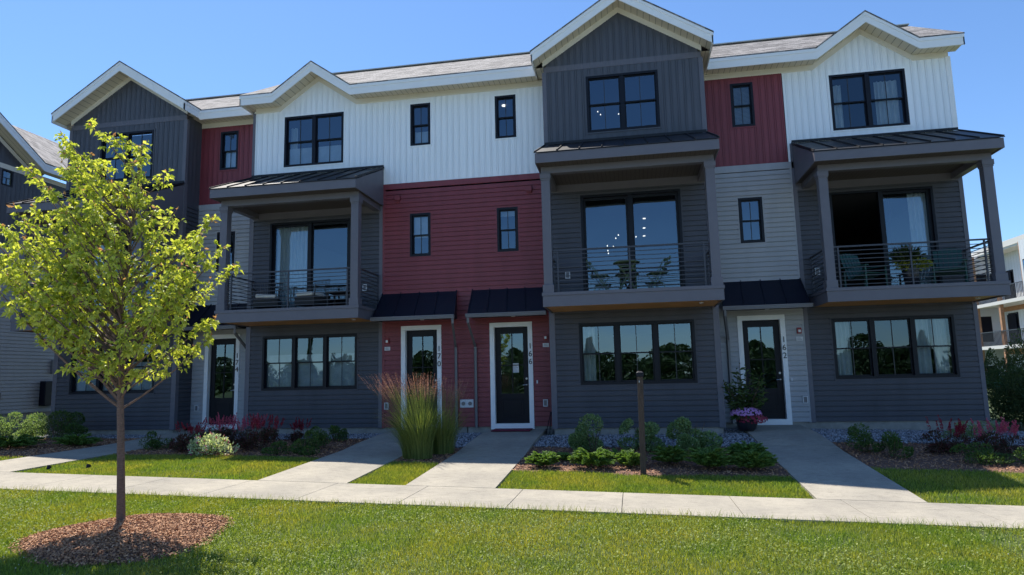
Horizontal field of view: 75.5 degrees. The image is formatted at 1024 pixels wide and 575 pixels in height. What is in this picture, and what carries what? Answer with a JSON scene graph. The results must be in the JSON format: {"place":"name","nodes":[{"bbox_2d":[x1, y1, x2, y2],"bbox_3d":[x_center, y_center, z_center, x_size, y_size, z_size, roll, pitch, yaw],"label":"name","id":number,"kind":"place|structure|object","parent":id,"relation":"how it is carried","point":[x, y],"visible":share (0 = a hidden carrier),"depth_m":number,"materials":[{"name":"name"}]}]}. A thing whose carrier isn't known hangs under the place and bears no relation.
{"place":"outdoors","nodes":[
{"label":"outdoors","id":0,"kind":"place"},
{"bbox_2d":[0,444,166,471],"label":"path","id":1,"kind":"structure","parent":0,"point":[27,463],"depth_m":13.92,"materials":[{"name":"concrete"}]},
{"bbox_2d":[114,429,237,443],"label":"path","id":2,"kind":"structure","parent":0,"point":[167,436],"depth_m":17.47,"materials":[{"name":"concrete"}]},
{"bbox_2d":[260,443,402,482],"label":"path","id":3,"kind":"structure","parent":0,"point":[354,462],"depth_m":12.54,"materials":[{"name":"concrete"}]},
{"bbox_2d":[359,430,400,442],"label":"path","id":4,"kind":"structure","parent":0,"point":[381,438],"depth_m":15.75,"materials":[{"name":"concrete"}]},
{"bbox_2d":[407,456,522,487],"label":"path","id":5,"kind":"structure","parent":0,"point":[482,472],"depth_m":11.67,"materials":[{"name":"concrete"}]},
{"bbox_2d":[451,429,545,457],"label":"path","id":6,"kind":"structure","parent":0,"point":[489,443],"depth_m":14.58,"materials":[{"name":"concrete"}]},
{"bbox_2d":[491,428,532,430],"bbox_3d":[0.002,3.587,16.664,0.980,0.034,0.560,-3,-8,10],"label":"doormat","id":7,"kind":"object","parent":6,"relation":"on","point":[512,429],"visible":1,"depth_m":16.63,"materials":[{"name":"red"}]},
{"bbox_2d":[0,472,1023,530],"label":"pavement","id":8,"kind":"structure","parent":0,"point":[884,511],"depth_m":9.51,"materials":[{"name":"concrete"}]},
{"bbox_2d":[0,388,1023,574],"bbox_3d":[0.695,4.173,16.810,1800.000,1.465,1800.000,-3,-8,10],"label":"lawn ground","id":9,"kind":"structure","parent":0,"point":[603,554],"depth_m":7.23,"materials":[{"name":"plant"}]},
{"bbox_2d":[0,112,67,428],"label":"apartment building","id":10,"kind":"structure","parent":9,"relation":"on","point":[26,371],"depth_m":23.69,"materials":[{"name":"grey"}]},
{"bbox_2d":[1,168,13,187],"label":"window","id":11,"kind":"structure","parent":10,"relation":"in","point":[12,173],"depth_m":23.37,"materials":[{"name":"black plastic"}]},
{"bbox_2d":[0,438,127,457],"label":"mulch bed","id":12,"kind":"object","parent":9,"relation":"on","point":[26,449],"visible":0.27,"depth_m":15.61,"materials":[{"name":"brown wood"}]},
{"bbox_2d":[0,411,24,436],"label":"shrub","id":13,"kind":"object","parent":12,"relation":"on","point":[5,431],"visible":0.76,"depth_m":18.49,"materials":[{"name":"green plant"}]},
{"bbox_2d":[0,434,46,447],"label":"juniper","id":14,"kind":"object","parent":12,"relation":"on","point":[21,440],"visible":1,"depth_m":15.64,"materials":[{"name":"green"}]},
{"bbox_2d":[12,412,47,437],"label":"shrub","id":15,"kind":"object","parent":12,"relation":"on","point":[27,423],"visible":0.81,"depth_m":18.05,"materials":[{"name":"green plant"}]},
{"bbox_2d":[38,409,87,437],"bbox_3d":[-12.064,3.708,17.826,1.535,0.849,0.854,-4,-8,22],"label":"shrub","id":16,"kind":"object","parent":12,"relation":"on","point":[70,427],"visible":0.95,"depth_m":17.68,"materials":[{"name":"green plant"}]},
{"bbox_2d":[51,433,103,445],"bbox_3d":[-10.597,3.709,16.122,1.214,0.298,1.003,-3,-8,10],"label":"juniper","id":17,"kind":"object","parent":12,"relation":"on","point":[74,439],"visible":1,"depth_m":15.93,"materials":[{"name":"green"}]},
{"bbox_2d":[15,516,225,566],"bbox_3d":[-4.373,2.824,7.559,2.240,0.220,2.240,-3,-8,10],"label":"mulch mound","id":18,"kind":"object","parent":9,"relation":"on","point":[121,556],"visible":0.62,"depth_m":6.93,"materials":[{"name":"brown wood"}]},
{"bbox_2d":[0,118,243,520],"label":"street tree","id":19,"kind":"object","parent":18,"relation":"on","point":[120,352],"visible":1,"depth_m":8.01,"materials":[{"name":"green plant"}]},
{"bbox_2d":[6,60,254,434],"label":"townhouse","id":20,"kind":"structure","parent":9,"relation":"on","point":[200,146],"depth_m":19.78,"materials":[{"name":"grey"}]},
{"bbox_2d":[68,339,156,395],"bbox_3d":[-11.620,2.336,19.300,2.860,1.579,0.177,-3,-8,10],"label":"window","id":21,"kind":"structure","parent":20,"relation":"in","point":[82,388],"depth_m":19.26,"materials":[{"name":"black plastic"}]},
{"bbox_2d":[84,229,161,315],"bbox_3d":[-11.539,-0.325,19.679,2.530,2.665,0.272,-3,-8,10],"label":"patio door","id":22,"kind":"structure","parent":20,"relation":"in","point":[103,236],"depth_m":19.76,"materials":[{"name":"black plastic"}]},
{"bbox_2d":[99,128,155,181],"bbox_3d":[-11.697,-3.984,20.116,1.889,1.580,0.142,-3,-8,10],"label":"window","id":23,"kind":"structure","parent":20,"relation":"in","point":[129,134],"depth_m":20.08,"materials":[{"name":"glass"}]},
{"bbox_2d":[209,338,235,423],"bbox_3d":[-8.485,2.754,19.420,0.880,2.490,0.111,-3,-8,10],"label":"door","id":24,"kind":"structure","parent":20,"relation":"in","point":[224,406],"depth_m":19.41,"materials":[{"name":"black paint"}]},
{"bbox_2d":[215,230,236,272],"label":"window","id":25,"kind":"structure","parent":20,"relation":"in","point":[233,232],"depth_m":19.83,"materials":[{"name":"black plastic"}]},
{"bbox_2d":[218,129,239,171],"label":"window","id":26,"kind":"structure","parent":20,"relation":"in","point":[228,160],"depth_m":20.32,"materials":[{"name":"black plastic"}]},
{"bbox_2d":[126,439,363,457],"bbox_3d":[-6.053,3.751,15.404,4.930,0.146,2.923,-3,-8,10],"label":"mulch bed","id":27,"kind":"object","parent":9,"relation":"on","point":[327,453],"visible":0.24,"depth_m":14.71,"materials":[{"name":"brown wood"}]},
{"bbox_2d":[138,431,171,449],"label":"shrub","id":28,"kind":"object","parent":27,"relation":"on","point":[152,441],"visible":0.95,"depth_m":15.19,"materials":[{"name":"green plant"}]},
{"bbox_2d":[169,417,211,451],"bbox_3d":[-7.223,3.309,14.811,0.909,0.770,0.783,-3,-8,10],"label":"astilbe","id":29,"kind":"object","parent":27,"relation":"on","point":[181,444],"visible":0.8,"depth_m":14.67,"materials":[{"name":"red plant"}]},
{"bbox_2d":[190,426,218,438],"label":"shrub","id":30,"kind":"object","parent":27,"relation":"on","point":[207,431],"visible":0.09,"depth_m":16.00,"materials":[{"name":"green plant"}]},
{"bbox_2d":[187,432,239,456],"bbox_3d":[-6.413,3.349,14.161,1.200,0.535,0.708,-4,-8,20],"label":"variegated plant","id":31,"kind":"object","parent":27,"relation":"on","point":[207,443],"visible":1,"depth_m":14.06,"materials":[{"name":"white plant"}]},
{"bbox_2d":[205,412,237,446],"bbox_3d":[-6.727,3.317,15.326,0.864,0.852,0.687,-3,-8,10],"label":"astilbe","id":32,"kind":"object","parent":27,"relation":"on","point":[227,432],"visible":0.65,"depth_m":15.24,"materials":[{"name":"red plant"}]},
{"bbox_2d":[229,413,267,448],"bbox_3d":[-6.053,3.299,15.163,0.961,0.828,0.703,-3,-8,10],"label":"astilbe","id":33,"kind":"object","parent":27,"relation":"on","point":[242,439],"visible":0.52,"depth_m":15.11,"materials":[{"name":"red plant"}]},
{"bbox_2d":[239,413,284,450],"bbox_3d":[-5.573,3.233,14.812,0.984,0.870,0.788,-3,-8,10],"label":"astilbe","id":34,"kind":"object","parent":27,"relation":"on","point":[264,434],"visible":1,"depth_m":14.73,"materials":[{"name":"red plant"}]},
{"bbox_2d":[260,441,295,454],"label":"shrub","id":35,"kind":"object","parent":27,"relation":"on","point":[275,449],"visible":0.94,"depth_m":14.11,"materials":[{"name":"green plant"}]},
{"bbox_2d":[284,417,311,442],"bbox_3d":[-5.143,3.439,15.910,0.654,0.668,0.567,-3,-8,10],"label":"astilbe","id":36,"kind":"object","parent":27,"relation":"on","point":[295,436],"visible":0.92,"depth_m":15.85,"materials":[{"name":"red plant"}]},
{"bbox_2d":[289,429,320,455],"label":"shrub","id":37,"kind":"object","parent":27,"relation":"on","point":[305,451],"visible":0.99,"depth_m":13.93,"materials":[{"name":"green plant"}]},
{"bbox_2d":[307,425,338,448],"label":"shrub","id":38,"kind":"object","parent":27,"relation":"on","point":[323,438],"visible":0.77,"depth_m":14.87,"materials":[{"name":"green plant"}]},
{"bbox_2d":[330,426,349,441],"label":"shrub","id":39,"kind":"object","parent":27,"relation":"on","point":[341,434],"visible":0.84,"depth_m":16.00,"materials":[{"name":"green plant"}]},
{"bbox_2d":[209,56,486,433],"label":"townhouse","id":40,"kind":"structure","parent":9,"relation":"on","point":[353,184],"depth_m":18.28,"materials":[{"name":"white"}]},
{"bbox_2d":[251,283,283,308],"bbox_3d":[-6.617,0.250,17.907,0.735,0.858,0.688,0,-8,-10],"label":"wicker armchair","id":41,"kind":"object","parent":40,"relation":"on","point":[268,305],"visible":0.69,"depth_m":17.60,"materials":[{"name":"wicker"}]},
{"bbox_2d":[267,217,350,307],"bbox_3d":[-5.677,-0.587,18.685,2.510,2.665,0.271,-3,-8,10],"label":"patio door","id":42,"kind":"structure","parent":40,"relation":"in","point":[295,249],"depth_m":18.87,"materials":[{"name":"black plastic"}]},
{"bbox_2d":[260,332,358,391],"bbox_3d":[-5.581,2.066,18.275,2.878,1.579,0.177,-3,-8,10],"label":"window","id":43,"kind":"structure","parent":40,"relation":"in","point":[325,371],"depth_m":18.28,"materials":[{"name":"glass"}]},
{"bbox_2d":[293,279,329,306],"bbox_3d":[-5.335,0.185,17.631,0.736,0.858,0.688,-4,-8,21],"label":"wicker armchair","id":44,"kind":"object","parent":40,"relation":"on","point":[303,297],"visible":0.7,"depth_m":17.40,"materials":[{"name":"wicker"}]},
{"bbox_2d":[283,110,344,168],"bbox_3d":[-5.692,-4.244,19.163,1.899,1.580,0.272,-3,-8,10],"label":"window","id":45,"kind":"structure","parent":40,"relation":"in","point":[294,157],"depth_m":19.11,"materials":[{"name":"black plastic"}]},
{"bbox_2d":[326,291,349,305],"bbox_3d":[-4.543,0.350,17.492,0.600,0.460,0.500,-3,-8,10],"label":"side table","id":46,"kind":"object","parent":40,"relation":"on","point":[336,293],"visible":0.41,"depth_m":17.34,"materials":[{"name":"metal"}]},
{"bbox_2d":[409,101,431,146],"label":"window","id":47,"kind":"structure","parent":40,"relation":"in","point":[418,139],"depth_m":18.56,"materials":[{"name":"black plastic"}]},
{"bbox_2d":[409,211,431,257],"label":"window","id":48,"kind":"structure","parent":40,"relation":"in","point":[420,223],"depth_m":18.17,"materials":[{"name":"glass"}]},
{"bbox_2d":[407,330,436,420],"bbox_3d":[-2.396,2.388,17.681,0.884,2.490,0.111,-3,-8,10],"label":"door","id":49,"kind":"structure","parent":40,"relation":"in","point":[418,333],"depth_m":17.76,"materials":[{"name":"black paint"}]},
{"bbox_2d":[394,448,461,463],"bbox_3d":[-1.708,3.491,13.679,1.000,0.128,1.947,-3,-8,10],"label":"mulch bed","id":50,"kind":"object","parent":9,"relation":"on","point":[441,458],"visible":0.31,"depth_m":13.22,"materials":[{"name":"brown wood"}]},
{"bbox_2d":[360,372,448,459],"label":"ornamental grass","id":51,"kind":"object","parent":50,"relation":"on","point":[415,440],"depth_m":13.26,"materials":[{"name":"plant"}]},
{"bbox_2d":[403,378,473,453],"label":"ornamental grass","id":52,"kind":"object","parent":50,"relation":"on","point":[443,442],"depth_m":13.81,"materials":[{"name":"plant"}]},
{"bbox_2d":[0,438,1023,566],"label":"bark chips","id":53,"kind":"object","parent":9,"relation":"on","point":[84,527],"visible":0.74,"depth_m":7.57,"materials":[{"name":"wood"}]},
{"bbox_2d":[0,488,1023,574],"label":"clover","id":54,"kind":"object","parent":9,"relation":"on","point":[467,529],"depth_m":7.25,"materials":[{"name":"plant"}]},
{"bbox_2d":[5,428,1023,447],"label":"gravel","id":55,"kind":"structure","parent":9,"relation":"on","point":[831,434],"depth_m":15.05,"materials":[{"name":"gravel"}]},
{"bbox_2d":[458,0,725,435],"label":"townhouse","id":56,"kind":"structure","parent":9,"relation":"on","point":[588,136],"depth_m":16.91,"materials":[{"name":"grey"}]},
{"bbox_2d":[493,93,517,139],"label":"window","id":57,"kind":"structure","parent":56,"relation":"in","point":[513,96],"depth_m":18.11,"materials":[{"name":"black plastic"}]},
{"bbox_2d":[495,205,519,252],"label":"window","id":58,"kind":"structure","parent":56,"relation":"in","point":[502,211],"depth_m":17.71,"materials":[{"name":"black plastic"}]},
{"bbox_2d":[495,327,529,422],"bbox_3d":[0.010,2.278,17.257,0.893,2.490,0.111,-3,-8,10],"label":"door","id":59,"kind":"structure","parent":56,"relation":"in","point":[512,407],"depth_m":17.23,"materials":[{"name":"black paint"}]},
{"bbox_2d":[586,260,609,289],"bbox_3d":[2.077,-0.234,15.647,0.538,0.852,0.400,-4,-8,19],"label":"folding chair","id":60,"kind":"object","parent":56,"relation":"on","point":[598,276],"visible":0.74,"depth_m":15.61,"materials":[{"name":"green paint"}]},
{"bbox_2d":[584,68,661,133],"bbox_3d":[2.824,-4.736,16.890,1.889,1.580,0.142,-3,-8,10],"label":"window","id":61,"kind":"structure","parent":56,"relation":"in","point":[621,76],"depth_m":16.86,"materials":[{"name":"black plastic"}]},
{"bbox_2d":[613,260,639,288],"bbox_3d":[2.681,-0.225,15.379,0.620,0.736,0.620,-3,-8,10],"label":"bistro table","id":62,"kind":"object","parent":56,"relation":"on","point":[626,262],"visible":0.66,"depth_m":15.28,"materials":[{"name":"green paint"}]},
{"bbox_2d":[619,265,636,288],"bbox_3d":[2.801,-0.210,15.940,0.400,0.852,0.538,-3,-8,10],"label":"folding chair","id":63,"kind":"object","parent":56,"relation":"on","point":[635,278],"visible":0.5,"depth_m":16.02,"materials":[{"name":"green paint"}]},
{"bbox_2d":[579,187,686,290],"bbox_3d":[2.970,-1.084,16.392,2.530,2.665,0.147,-3,-8,10],"label":"patio door","id":64,"kind":"structure","parent":56,"relation":"in","point":[628,196],"depth_m":16.44,"materials":[{"name":"black plastic"}]},
{"bbox_2d":[577,318,698,386],"bbox_3d":[3.041,1.585,16.097,2.833,1.579,0.272,-3,-8,10],"label":"window","id":65,"kind":"structure","parent":56,"relation":"in","point":[585,330],"depth_m":16.05,"materials":[{"name":"glass"}]},
{"bbox_2d":[646,255,670,287],"bbox_3d":[3.388,-0.300,15.369,0.537,0.851,0.400,0,-8,-8],"label":"folding chair","id":66,"kind":"object","parent":56,"relation":"on","point":[659,273],"visible":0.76,"depth_m":15.36,"materials":[{"name":"green paint"}]},
{"bbox_2d":[535,435,750,447],"bbox_3d":[2.944,3.483,14.816,4.760,0.154,1.844,-3,-8,10],"label":"gravel bed","id":67,"kind":"object","parent":9,"relation":"on","point":[612,443],"visible":0.14,"depth_m":14.55,"materials":[{"name":"gravel"}]},
{"bbox_2d":[514,447,790,476],"bbox_3d":[2.568,3.342,12.722,4.760,0.254,2.818,-3,-8,10],"label":"mulch bed","id":68,"kind":"object","parent":9,"relation":"on","point":[673,469],"visible":0.34,"depth_m":11.93,"materials":[{"name":"brown wood"}]},
{"bbox_2d":[524,450,560,466],"bbox_3d":[0.556,3.143,12.142,0.715,0.299,0.594,-3,-8,10],"label":"juniper","id":69,"kind":"object","parent":68,"relation":"on","point":[548,458],"visible":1,"depth_m":12.06,"materials":[{"name":"green"}]},
{"bbox_2d":[555,452,571,460],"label":"juniper","id":70,"kind":"object","parent":68,"relation":"on","point":[564,456],"visible":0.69,"depth_m":12.69,"materials":[{"name":"green"}]},
{"bbox_2d":[567,413,603,452],"bbox_3d":[1.548,3.031,13.821,0.764,0.827,0.643,-3,-8,10],"label":"shrub","id":71,"kind":"object","parent":68,"relation":"on","point":[579,437],"visible":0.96,"depth_m":13.70,"materials":[{"name":"green plant"}]},
{"bbox_2d":[568,447,615,467],"bbox_3d":[1.460,3.082,12.003,0.930,0.376,0.745,-3,-8,10],"label":"juniper","id":72,"kind":"object","parent":68,"relation":"on","point":[600,456],"visible":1,"depth_m":11.89,"materials":[{"name":"green"}]},
{"bbox_2d":[615,449,646,466],"bbox_3d":[2.161,3.097,12.022,0.620,0.323,0.568,-3,-8,10],"label":"juniper","id":73,"kind":"object","parent":68,"relation":"on","point":[628,458],"visible":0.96,"depth_m":11.90,"materials":[{"name":"green"}]},
{"bbox_2d":[636,371,645,474],"bbox_3d":[2.280,2.376,11.580,0.135,1.808,0.148,-3,-8,10],"label":"wooden post","id":74,"kind":"object","parent":68,"relation":"on","point":[639,375],"visible":0.93,"depth_m":11.54,"materials":[{"name":"brown wood"}]},
{"bbox_2d":[617,418,673,451],"bbox_3d":[2.748,3.037,13.650,1.191,0.715,0.828,-3,-8,10],"label":"shrub","id":75,"kind":"object","parent":68,"relation":"on","point":[652,430],"visible":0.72,"depth_m":13.55,"materials":[{"name":"green plant"}]},
{"bbox_2d":[649,444,688,463],"bbox_3d":[2.880,3.062,12.200,0.770,0.389,0.633,-3,-8,10],"label":"juniper","id":76,"kind":"object","parent":68,"relation":"on","point":[670,454],"visible":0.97,"depth_m":12.10,"materials":[{"name":"green"}]},
{"bbox_2d":[665,417,722,451],"bbox_3d":[3.653,2.958,13.251,1.121,0.763,0.822,-3,-8,10],"label":"shrub","id":77,"kind":"object","parent":68,"relation":"on","point":[687,441],"visible":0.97,"depth_m":13.19,"materials":[{"name":"green plant"}]},
{"bbox_2d":[682,446,734,468],"bbox_3d":[3.498,3.026,11.731,0.960,0.378,0.756,-3,-8,10],"label":"juniper","id":78,"kind":"object","parent":68,"relation":"on","point":[709,458],"visible":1,"depth_m":11.60,"materials":[{"name":"green"}]},
{"bbox_2d":[724,440,767,454],"bbox_3d":[4.456,3.084,12.570,0.856,0.328,0.659,-3,-8,10],"label":"juniper","id":79,"kind":"object","parent":68,"relation":"on","point":[737,447],"visible":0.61,"depth_m":12.51,"materials":[{"name":"green"}]},
{"bbox_2d":[731,449,778,469],"bbox_3d":[4.228,3.017,11.580,0.884,0.351,0.686,-3,-8,10],"label":"juniper","id":80,"kind":"object","parent":68,"relation":"on","point":[752,458],"visible":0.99,"depth_m":11.47,"materials":[{"name":"green"}]},
{"bbox_2d":[703,10,1010,430],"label":"townhouse","id":81,"kind":"structure","parent":9,"relation":"on","point":[850,138],"depth_m":16.78,"materials":[{"name":"white"}]},
{"bbox_2d":[728,81,756,128],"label":"window","id":82,"kind":"structure","parent":81,"relation":"in","point":[732,87],"depth_m":17.70,"materials":[{"name":"glass"}]},
{"bbox_2d":[736,195,766,244],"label":"window","id":83,"kind":"structure","parent":81,"relation":"in","point":[762,229],"depth_m":17.23,"materials":[{"name":"black plastic"}]},
{"bbox_2d":[742,320,785,418],"bbox_3d":[6.390,2.076,16.796,0.916,2.490,0.111,-3,-8,10],"label":"door","id":84,"kind":"structure","parent":81,"relation":"in","point":[774,408],"depth_m":16.77,"materials":[{"name":"black paint"}]},
{"bbox_2d":[839,253,887,286],"bbox_3d":[8.479,-0.409,15.955,0.720,0.988,0.840,1,-8,-18],"label":"deck chair","id":85,"kind":"object","parent":81,"relation":"on","point":[856,266],"visible":0.73,"depth_m":16.09,"materials":[{"name":"teal plastic"}]},
{"bbox_2d":[827,67,911,132],"bbox_3d":[9.239,-4.836,17.194,1.899,1.580,0.272,-3,-8,10],"label":"window","id":86,"kind":"structure","parent":81,"relation":"in","point":[886,101],"depth_m":17.16,"materials":[{"name":"black plastic"}]},
{"bbox_2d":[829,184,943,286],"bbox_3d":[9.369,-1.184,16.696,2.502,2.665,0.272,-3,-8,10],"label":"patio door","id":87,"kind":"structure","parent":81,"relation":"in","point":[916,202],"depth_m":16.66,"materials":[{"name":"black plastic"}]},
{"bbox_2d":[829,313,961,380],"bbox_3d":[9.406,1.478,16.344,2.858,1.579,0.271,-3,-8,10],"label":"window","id":88,"kind":"structure","parent":81,"relation":"in","point":[919,346],"depth_m":16.28,"materials":[{"name":"black plastic"}]},
{"bbox_2d":[884,244,932,284],"bbox_3d":[9.253,-0.534,15.399,0.960,1.055,0.882,-6,-9,32],"label":"potted plant","id":89,"kind":"object","parent":81,"relation":"on","point":[906,267],"visible":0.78,"depth_m":15.26,"materials":[{"name":"green plant"}]},
{"bbox_2d":[930,248,968,283],"bbox_3d":[10.309,-0.499,15.585,0.720,0.988,0.840,-6,-9,33],"label":"deck chair","id":90,"kind":"object","parent":81,"relation":"on","point":[950,267],"visible":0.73,"depth_m":15.76,"materials":[{"name":"teal plastic"}]},
{"bbox_2d":[824,434,1021,445],"bbox_3d":[10.645,3.308,14.494,7.540,0.210,2.497,-3,-8,10],"label":"gravel bed","id":91,"kind":"object","parent":9,"relation":"on","point":[907,441],"visible":0.06,"depth_m":14.08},
{"bbox_2d":[940,421,997,439],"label":"shrub","id":92,"kind":"object","parent":91,"relation":"on","point":[969,432],"visible":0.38,"depth_m":14.10,"materials":[{"name":"green plant"}]},
{"bbox_2d":[833,443,1023,472],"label":"mulch bed","id":93,"kind":"object","parent":9,"relation":"on","point":[913,460],"visible":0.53,"depth_m":12.13,"materials":[{"name":"brown wood"}]},
{"bbox_2d":[844,422,886,452],"bbox_3d":[6.941,2.947,13.000,0.678,0.615,0.733,-3,-8,10],"label":"shrub","id":94,"kind":"object","parent":93,"relation":"on","point":[854,435],"visible":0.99,"depth_m":12.89,"materials":[{"name":"green plant"}]},
{"bbox_2d":[880,430,913,458],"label":"shrub","id":95,"kind":"object","parent":93,"relation":"on","point":[893,443],"visible":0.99,"depth_m":12.40,"materials":[{"name":"green plant"}]},
{"bbox_2d":[920,415,977,453],"bbox_3d":[8.448,2.849,12.817,0.972,0.752,0.762,-3,-8,10],"label":"astilbe","id":96,"kind":"object","parent":93,"relation":"on","point":[943,445],"visible":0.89,"depth_m":12.71,"materials":[{"name":"red plant"}]},
{"bbox_2d":[949,442,1014,464],"bbox_3d":[8.395,2.977,11.825,0.976,0.395,0.625,-3,-8,10],"label":"shrub","id":97,"kind":"object","parent":93,"relation":"on","point":[979,455],"visible":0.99,"depth_m":11.81,"materials":[{"name":"green plant"}]},
{"bbox_2d":[970,416,1023,456],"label":"astilbe","id":98,"kind":"object","parent":93,"relation":"on","point":[999,444],"visible":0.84,"depth_m":12.32,"materials":[{"name":"red plant"}]},
{"bbox_2d":[1000,447,1023,464],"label":"shrub","id":99,"kind":"object","parent":93,"relation":"on","point":[1015,453],"visible":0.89,"depth_m":11.70,"materials":[{"name":"green plant"}]},
{"bbox_2d":[971,234,1023,374],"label":"apartment block","id":100,"kind":"structure","parent":9,"relation":"on","point":[1001,320],"depth_m":47.94,"materials":[{"name":"white"}]},
{"bbox_2d":[1005,271,1012,299],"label":"door","id":101,"kind":"structure","parent":100,"relation":"in","point":[1009,273],"depth_m":48.22,"materials":[{"name":"black plastic"}]},
{"bbox_2d":[1006,269,1015,297],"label":"door frame","id":102,"kind":"structure","parent":100,"relation":"in","point":[1012,276],"depth_m":47.95,"materials":[{"name":"black plastic"}]},
{"bbox_2d":[1007,314,1017,343],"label":"door","id":103,"kind":"structure","parent":100,"relation":"in","point":[1012,321],"depth_m":48.17,"materials":[{"name":"black plastic"}]},
{"bbox_2d":[1008,312,1021,340],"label":"door frame","id":104,"kind":"structure","parent":100,"relation":"in","point":[1017,316],"depth_m":47.63,"materials":[{"name":"black plastic"}]},
{"bbox_2d":[984,328,1023,425],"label":"bush","id":105,"kind":"object","parent":9,"relation":"on","point":[1002,364],"visible":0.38,"depth_m":17.15,"materials":[{"name":"green plant"}]},
{"bbox_2d":[986,365,1023,430],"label":"bush","id":106,"kind":"object","parent":9,"relation":"on","point":[1012,405],"visible":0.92,"depth_m":16.10,"materials":[{"name":"green plant"}]},
{"bbox_2d":[0,0,1023,252],"label":"sky","id":107,"kind":"structure","parent":0,"point":[51,50],"materials":[{"name":"blue"}]},
{"bbox_2d":[739,425,835,445],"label":"path","id":108,"kind":"structure","parent":0,"point":[797,435],"depth_m":14.53,"materials":[{"name":"concrete"}]},
{"bbox_2d":[722,363,768,430],"bbox_3d":[5.480,2.559,15.552,1.112,1.581,0.981,-3,-8,10],"label":"flower pot","id":109,"kind":"object","parent":108,"relation":"on","point":[746,405],"visible":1,"depth_m":15.34,"materials":[{"name":"green plant"}]},
{"bbox_2d":[762,445,927,502],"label":"path","id":110,"kind":"structure","parent":0,"point":[828,472],"depth_m":10.99,"materials":[{"name":"concrete"}]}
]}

